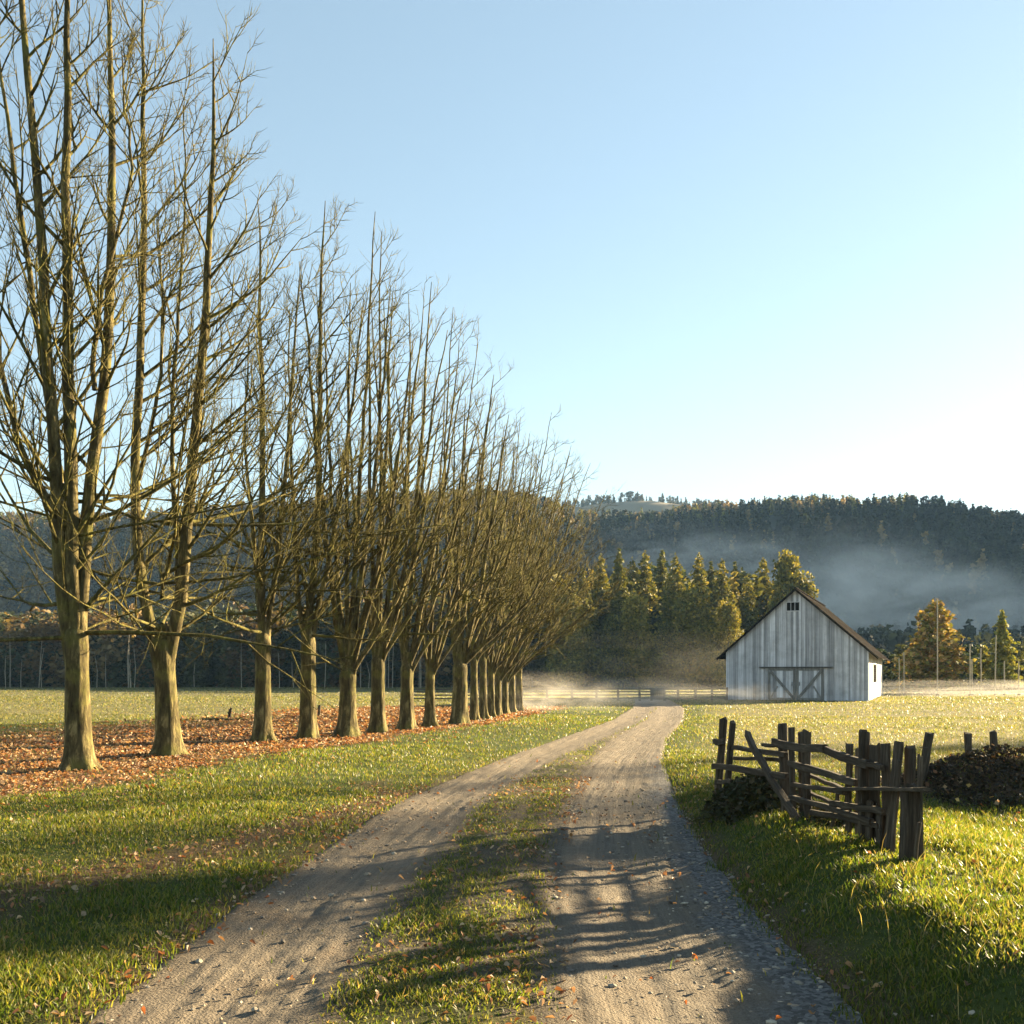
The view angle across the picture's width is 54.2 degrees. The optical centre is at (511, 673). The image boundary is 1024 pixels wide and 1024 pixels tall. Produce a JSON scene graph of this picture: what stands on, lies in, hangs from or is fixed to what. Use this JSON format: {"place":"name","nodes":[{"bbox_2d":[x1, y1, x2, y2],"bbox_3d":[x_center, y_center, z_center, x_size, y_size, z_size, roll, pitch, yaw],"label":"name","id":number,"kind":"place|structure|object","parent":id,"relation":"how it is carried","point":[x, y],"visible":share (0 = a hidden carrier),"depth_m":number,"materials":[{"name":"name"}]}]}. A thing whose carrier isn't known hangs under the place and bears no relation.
{"place":"outdoors","nodes":[
{"label":"outdoors","id":0,"kind":"place"},
{"bbox_2d":[83,699,867,1023],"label":"road","id":1,"kind":"structure","parent":0,"point":[579,919],"depth_m":6.92,"materials":[{"name":"beige gravel"}]},
{"bbox_2d":[103,787,974,1023],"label":"stones","id":2,"kind":"object","parent":1,"relation":"on","point":[770,1020],"visible":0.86,"depth_m":7.46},
{"bbox_2d":[0,685,1023,1023],"bbox_3d":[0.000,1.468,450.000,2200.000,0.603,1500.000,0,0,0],"label":"ground","id":3,"kind":"structure","parent":0,"point":[814,943],"depth_m":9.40,"materials":[{"name":"green plant"}]},
{"bbox_2d":[0,0,398,772],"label":"bare tree","id":4,"kind":"object","parent":3,"relation":"on","point":[72,636],"visible":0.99,"depth_m":16.31,"materials":[{"name":"brown plant"}]},
{"bbox_2d":[5,644,420,687],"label":"saplings","id":5,"kind":"object","parent":3,"relation":"on","point":[128,667],"visible":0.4,"depth_m":121.37,"materials":[{"name":"brown wood"}]},
{"bbox_2d":[0,0,437,757],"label":"bare tree","id":6,"kind":"object","parent":3,"relation":"on","point":[168,740],"visible":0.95,"depth_m":18.93,"materials":[{"name":"brown plant"}]},
{"bbox_2d":[227,707,231,717],"bbox_3d":[-10.096,1.449,35.808,0.190,0.534,0.122,0,0,0],"label":"broken stake","id":7,"kind":"object","parent":3,"relation":"on","point":[229,712],"visible":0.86,"depth_m":35.79,"materials":[{"name":"brown wood"}]},
{"bbox_2d":[140,174,479,742],"bbox_3d":[-4.617,-4.927,23.525,7.460,13.500,9.134,0,0,-15],"label":"bare tree","id":8,"kind":"object","parent":3,"relation":"on","point":[262,730],"visible":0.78,"depth_m":22.99,"materials":[{"name":"brown plant"}]},
{"bbox_2d":[143,196,512,738],"bbox_3d":[-4.774,-5.104,24.089,8.152,13.843,6.644,0,0,-17],"label":"bare tree","id":9,"kind":"object","parent":3,"relation":"on","point":[307,726],"visible":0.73,"depth_m":24.14,"materials":[{"name":"brown plant"}]},
{"bbox_2d":[257,216,455,737],"bbox_3d":[-3.642,-4.941,24.632,4.550,13.520,3.875,0,0,0],"label":"bare tree","id":10,"kind":"object","parent":3,"relation":"on","point":[347,725],"visible":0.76,"depth_m":24.83,"materials":[{"name":"brown plant"}]},
{"bbox_2d":[0,562,779,687],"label":"woodland","id":11,"kind":"object","parent":3,"relation":"on","point":[229,663],"visible":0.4,"depth_m":127.07,"materials":[{"name":"green plant"}]},
{"bbox_2d":[323,219,478,733],"bbox_3d":[-2.772,-4.937,26.278,3.805,13.486,3.773,0,0,-22],"label":"bare tree","id":12,"kind":"object","parent":3,"relation":"on","point":[377,722],"visible":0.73,"depth_m":26.29,"materials":[{"name":"brown plant"}]},
{"bbox_2d":[368,304,532,726],"bbox_3d":[-1.735,-4.475,29.002,4.854,12.596,4.073,0,0,0],"label":"bare tree","id":13,"kind":"object","parent":3,"relation":"on","point":[432,662],"visible":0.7,"depth_m":29.03,"materials":[{"name":"brown plant"}]},
{"bbox_2d":[371,273,531,730],"bbox_3d":[-1.648,-4.931,27.926,4.718,13.497,3.218,0,0,0],"label":"bare tree","id":14,"kind":"object","parent":3,"relation":"on","point":[406,720],"visible":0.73,"depth_m":27.98,"materials":[{"name":"brown plant"}]},
{"bbox_2d":[434,353,568,724],"bbox_3d":[-0.535,-4.023,31.322,4.680,11.713,3.236,0,0,0],"label":"bare tree","id":15,"kind":"object","parent":3,"relation":"on","point":[463,657],"visible":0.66,"depth_m":31.01,"materials":[{"name":"brown plant"}]},
{"bbox_2d":[443,402,578,720],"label":"bare tree","id":16,"kind":"object","parent":3,"relation":"on","point":[474,715],"visible":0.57,"depth_m":33.31,"materials":[{"name":"brown plant"}]},
{"bbox_2d":[0,704,1023,1023],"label":"fallen leaves","id":17,"kind":"object","parent":3,"relation":"on","point":[284,736],"depth_m":17.10,"materials":[{"name":"brown plant"}]},
{"bbox_2d":[449,421,579,719],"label":"bare tree","id":18,"kind":"object","parent":3,"relation":"on","point":[483,711],"visible":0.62,"depth_m":34.65,"materials":[{"name":"brown plant"}]},
{"bbox_2d":[461,407,604,716],"bbox_3d":[0.334,-4.038,35.367,4.569,11.756,4.118,0,0,35],"label":"bare tree","id":19,"kind":"object","parent":3,"relation":"on","point":[493,666],"visible":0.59,"depth_m":36.07,"materials":[{"name":"brown plant"}]},
{"bbox_2d":[473,440,603,715],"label":"bare tree","id":20,"kind":"object","parent":3,"relation":"on","point":[499,676],"visible":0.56,"depth_m":37.27,"materials":[{"name":"brown plant"}]},
{"bbox_2d":[475,403,606,713],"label":"bare tree","id":21,"kind":"object","parent":3,"relation":"on","point":[505,702],"visible":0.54,"depth_m":39.47,"materials":[{"name":"brown plant"}]},
{"bbox_2d":[504,430,615,711],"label":"bare tree","id":22,"kind":"object","parent":3,"relation":"on","point":[512,703],"visible":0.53,"depth_m":41.05,"materials":[{"name":"brown plant"}]},
{"bbox_2d":[413,687,727,700],"bbox_3d":[3.615,1.363,63.971,20.455,1.074,0.217,0,0,0],"label":"rail fence","id":23,"kind":"object","parent":3,"relation":"on","point":[639,691],"visible":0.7,"depth_m":63.90,"materials":[{"name":"grey wood"}]},
{"bbox_2d":[653,688,663,699],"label":"field gate","id":24,"kind":"structure","parent":23,"relation":"attached to","point":[659,696],"depth_m":63.97,"materials":[{"name":"grey wood"}]},
{"bbox_2d":[545,586,598,687],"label":"leafy tree","id":25,"kind":"object","parent":3,"relation":"on","point":[582,657],"visible":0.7,"depth_m":121.11,"materials":[{"name":"green plant"}]},
{"bbox_2d":[511,461,633,710],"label":"bare tree","id":26,"kind":"object","parent":3,"relation":"on","point":[519,701],"visible":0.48,"depth_m":42.45,"materials":[{"name":"brown plant"}]},
{"bbox_2d":[556,566,602,687],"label":"conifer","id":27,"kind":"object","parent":3,"relation":"on","point":[591,678],"visible":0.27,"depth_m":123.74,"materials":[{"name":"green plant"}]},
{"bbox_2d":[589,553,610,616],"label":"conifer","id":28,"kind":"object","parent":3,"relation":"on","point":[606,587],"visible":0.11,"depth_m":135.53,"materials":[{"name":"green plant"}]},
{"bbox_2d":[594,613,629,687],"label":"leafy tree","id":29,"kind":"object","parent":3,"relation":"on","point":[609,651],"visible":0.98,"depth_m":115.49,"materials":[{"name":"green plant"}]},
{"bbox_2d":[596,548,632,681],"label":"conifer","id":30,"kind":"object","parent":3,"relation":"on","point":[615,602],"visible":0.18,"depth_m":128.04,"materials":[{"name":"green plant"}]},
{"bbox_2d":[612,590,659,687],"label":"leafy tree","id":31,"kind":"object","parent":3,"relation":"on","point":[632,617],"visible":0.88,"depth_m":117.21,"materials":[{"name":"green plant"}]},
{"bbox_2d":[624,556,651,642],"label":"conifer","id":32,"kind":"object","parent":3,"relation":"on","point":[634,579],"visible":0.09,"depth_m":132.58,"materials":[{"name":"green plant"}]},
{"bbox_2d":[637,550,662,622],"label":"conifer","id":33,"kind":"object","parent":3,"relation":"on","point":[649,582],"visible":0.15,"depth_m":133.91,"materials":[{"name":"green plant"}]},
{"bbox_2d":[649,550,673,619],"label":"conifer","id":34,"kind":"object","parent":3,"relation":"on","point":[662,573],"visible":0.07,"depth_m":137.64,"materials":[{"name":"green plant"}]},
{"bbox_2d":[649,621,684,688],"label":"leafy tree","id":35,"kind":"object","parent":3,"relation":"on","point":[666,634],"visible":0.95,"depth_m":113.49,"materials":[{"name":"green plant"}]},
{"bbox_2d":[648,552,694,687],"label":"conifer","id":36,"kind":"object","parent":3,"relation":"on","point":[676,576],"visible":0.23,"depth_m":123.14,"materials":[{"name":"green plant"}]},
{"bbox_2d":[668,586,715,688],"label":"leafy tree","id":37,"kind":"object","parent":3,"relation":"on","point":[686,603],"visible":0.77,"depth_m":117.22,"materials":[{"name":"green plant"}]},
{"bbox_2d":[679,552,720,687],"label":"conifer","id":38,"kind":"object","parent":3,"relation":"on","point":[697,580],"visible":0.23,"depth_m":122.06,"materials":[{"name":"green plant"}]},
{"bbox_2d":[705,561,715,606],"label":"conifer","id":39,"kind":"object","parent":3,"relation":"on","point":[711,578],"visible":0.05,"depth_m":131.98,"materials":[{"name":"green plant"}]},
{"bbox_2d":[709,559,737,638],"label":"conifer","id":40,"kind":"object","parent":3,"relation":"on","point":[722,587],"visible":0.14,"depth_m":129.58,"materials":[{"name":"green plant"}]},
{"bbox_2d":[705,597,743,687],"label":"leafy tree","id":41,"kind":"object","parent":3,"relation":"on","point":[723,631],"visible":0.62,"depth_m":115.75,"materials":[{"name":"green plant"}]},
{"bbox_2d":[729,561,741,591],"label":"conifer","id":42,"kind":"object","parent":3,"relation":"on","point":[735,567],"visible":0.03,"depth_m":135.81,"materials":[{"name":"green plant"}]},
{"bbox_2d":[735,574,760,633],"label":"conifer","id":43,"kind":"object","parent":3,"relation":"on","point":[747,597],"visible":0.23,"depth_m":127.63,"materials":[{"name":"green plant"}]},
{"bbox_2d":[688,767,824,826],"bbox_3d":[2.742,1.474,11.107,1.596,0.890,1.931,0,0,0],"label":"bramble bush","id":44,"kind":"object","parent":3,"relation":"on","point":[736,793],"visible":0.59,"depth_m":10.79,"materials":[{"name":"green plant"}]},
{"bbox_2d":[753,558,771,606],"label":"conifer","id":45,"kind":"object","parent":3,"relation":"on","point":[765,581],"visible":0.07,"depth_m":137.70,"materials":[{"name":"green plant"}]},
{"bbox_2d":[765,549,805,612],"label":"leafy tree","id":46,"kind":"object","parent":3,"relation":"on","point":[787,568],"visible":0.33,"depth_m":126.78,"materials":[{"name":"green plant"}]},
{"bbox_2d":[716,587,889,700],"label":"barn","id":47,"kind":"structure","parent":3,"relation":"on","point":[796,643],"depth_m":63.76,"materials":[{"name":"grey wood"}]},
{"bbox_2d":[768,668,795,699],"bbox_3d":[17.242,0.645,63.973,1.739,2.010,0.085,0,0,23],"label":"barn door","id":48,"kind":"structure","parent":47,"relation":"in","point":[779,679],"depth_m":63.97,"materials":[{"name":"grey wood"}]},
{"bbox_2d":[785,601,799,611],"bbox_3d":[17.911,-4.300,63.760,0.920,0.620,0.065,0,0,23],"label":"gable window","id":49,"kind":"structure","parent":47,"relation":"in","point":[790,606],"depth_m":63.77,"materials":[{"name":"black glass"}]},
{"bbox_2d":[796,668,823,699],"bbox_3d":[18.858,0.645,63.288,1.703,2.010,0.085,0,0,23],"label":"barn door","id":50,"kind":"structure","parent":47,"relation":"in","point":[809,681],"depth_m":63.30,"materials":[{"name":"grey wood"}]},
{"bbox_2d":[873,662,876,683],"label":"side window","id":51,"kind":"structure","parent":47,"relation":"in","point":[874,664],"depth_m":68.38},
{"bbox_2d":[789,571,818,597],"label":"leafy tree","id":52,"kind":"object","parent":3,"relation":"on","point":[808,589],"visible":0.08,"depth_m":127.08,"materials":[{"name":"green plant"}]},
{"bbox_2d":[711,717,929,861],"bbox_3d":[2.773,1.128,9.820,0.248,1.330,5.157,0,0,-6],"label":"wooden fence","id":53,"kind":"object","parent":3,"relation":"on","point":[870,817],"visible":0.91,"depth_m":8.54,"materials":[{"name":"brown wood"}]},
{"bbox_2d":[797,799,854,827],"bbox_3d":[3.147,1.419,9.596,0.978,0.434,1.030,0,0,0],"label":"bramble bush","id":54,"kind":"object","parent":3,"relation":"on","point":[824,820],"visible":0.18,"depth_m":9.43,"materials":[{"name":"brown plant"}]},
{"bbox_2d":[898,658,900,694],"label":"pole","id":55,"kind":"object","parent":3,"relation":"on","point":[899,676],"visible":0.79,"depth_m":81.93,"materials":[{"name":"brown wood"}]},
{"bbox_2d":[903,652,905,694],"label":"pole","id":56,"kind":"object","parent":3,"relation":"on","point":[904,693],"visible":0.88,"depth_m":81.52,"materials":[{"name":"brown wood"}]},
{"bbox_2d":[920,732,933,781],"bbox_3d":[5.692,1.292,13.800,0.243,0.991,0.112,0,0,0],"label":"fence post","id":57,"kind":"object","parent":3,"relation":"on","point":[927,745],"visible":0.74,"depth_m":13.76,"materials":[{"name":"brown wood"}]},
{"bbox_2d":[885,597,982,694],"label":"leafy tree","id":58,"kind":"object","parent":3,"relation":"on","point":[921,669],"visible":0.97,"depth_m":84.99,"materials":[{"name":"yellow plant"}]},
{"bbox_2d":[936,598,938,695],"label":"pole","id":59,"kind":"object","parent":3,"relation":"on","point":[937,694],"visible":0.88,"depth_m":78.18,"materials":[{"name":"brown wood"}]},
{"bbox_2d":[877,644,1023,690],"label":"scrub","id":60,"kind":"object","parent":3,"relation":"on","point":[890,680],"visible":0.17,"depth_m":104.25,"materials":[{"name":"green plant"}]},
{"bbox_2d":[881,743,1023,809],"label":"bramble mound","id":61,"kind":"object","parent":3,"relation":"on","point":[981,755],"visible":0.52,"depth_m":13.48,"materials":[{"name":"brown plant"}]},
{"bbox_2d":[964,732,971,753],"bbox_3d":[7.114,1.414,15.599,0.112,1.026,0.114,0,0,0],"label":"fence post","id":62,"kind":"object","parent":3,"relation":"on","point":[967,741],"visible":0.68,"depth_m":15.55,"materials":[{"name":"grey wood"}]},
{"bbox_2d":[968,644,970,695],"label":"pole","id":63,"kind":"object","parent":3,"relation":"on","point":[969,694],"visible":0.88,"depth_m":78.42,"materials":[{"name":"brown wood"}]},
{"bbox_2d":[971,659,973,694],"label":"pole","id":64,"kind":"object","parent":3,"relation":"on","point":[971,679],"visible":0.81,"depth_m":80.09,"materials":[{"name":"brown wood"}]},
{"bbox_2d":[979,648,981,694],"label":"pole","id":65,"kind":"object","parent":3,"relation":"on","point":[980,693],"visible":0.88,"depth_m":81.56,"materials":[{"name":"brown wood"}]},
{"bbox_2d":[974,645,990,692],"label":"sapling","id":66,"kind":"object","parent":3,"relation":"on","point":[983,657],"visible":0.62,"depth_m":89.60,"materials":[{"name":"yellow plant"}]},
{"bbox_2d":[989,730,997,752],"bbox_3d":[7.538,1.404,15.599,0.156,1.060,0.113,0,0,0],"label":"fence post","id":67,"kind":"object","parent":3,"relation":"on","point":[993,737],"visible":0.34,"depth_m":15.56,"materials":[{"name":"grey wood"}]},
{"bbox_2d":[994,635,996,694],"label":"pole","id":68,"kind":"object","parent":3,"relation":"on","point":[995,665],"visible":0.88,"depth_m":80.72,"materials":[{"name":"brown wood"}]},
{"bbox_2d":[975,609,1023,692],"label":"conifer","id":69,"kind":"object","parent":3,"relation":"on","point":[1004,640],"visible":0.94,"depth_m":87.52,"materials":[{"name":"green plant"}]},
{"bbox_2d":[1003,661,1004,694],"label":"pole","id":70,"kind":"object","parent":3,"relation":"on","point":[1004,678],"visible":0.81,"depth_m":80.31,"materials":[{"name":"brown wood"}]},
{"bbox_2d":[1017,661,1020,694],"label":"pole","id":71,"kind":"object","parent":3,"relation":"on","point":[1018,679],"visible":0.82,"depth_m":80.04,"materials":[{"name":"brown wood"}]},
{"bbox_2d":[0,499,1023,628],"bbox_3d":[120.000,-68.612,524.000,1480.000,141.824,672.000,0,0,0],"label":"hill","id":72,"kind":"structure","parent":0,"point":[881,603],"depth_m":422.29,"materials":[{"name":"green plant"}]},
{"bbox_2d":[0,486,1023,657],"bbox_3d":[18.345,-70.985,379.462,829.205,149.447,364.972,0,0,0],"label":"hillside forest","id":73,"kind":"object","parent":72,"relation":"on","point":[891,627],"visible":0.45,"depth_m":407.02,"materials":[{"name":"green plant"}]},
{"bbox_2d":[0,0,1023,518],"label":"sky","id":74,"kind":"structure","parent":0,"point":[745,250],"materials":[{"name":"blue"}]},
{"bbox_2d":[575,501,698,517],"bbox_3d":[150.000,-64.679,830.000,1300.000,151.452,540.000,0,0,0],"label":"hill","id":75,"kind":"structure","parent":0,"point":[635,506],"depth_m":782.88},
{"bbox_2d":[555,491,747,506],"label":"crest trees","id":76,"kind":"object","parent":75,"relation":"on","point":[628,494],"visible":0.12,"depth_m":807.99,"materials":[{"name":"green plant"}]}
]}

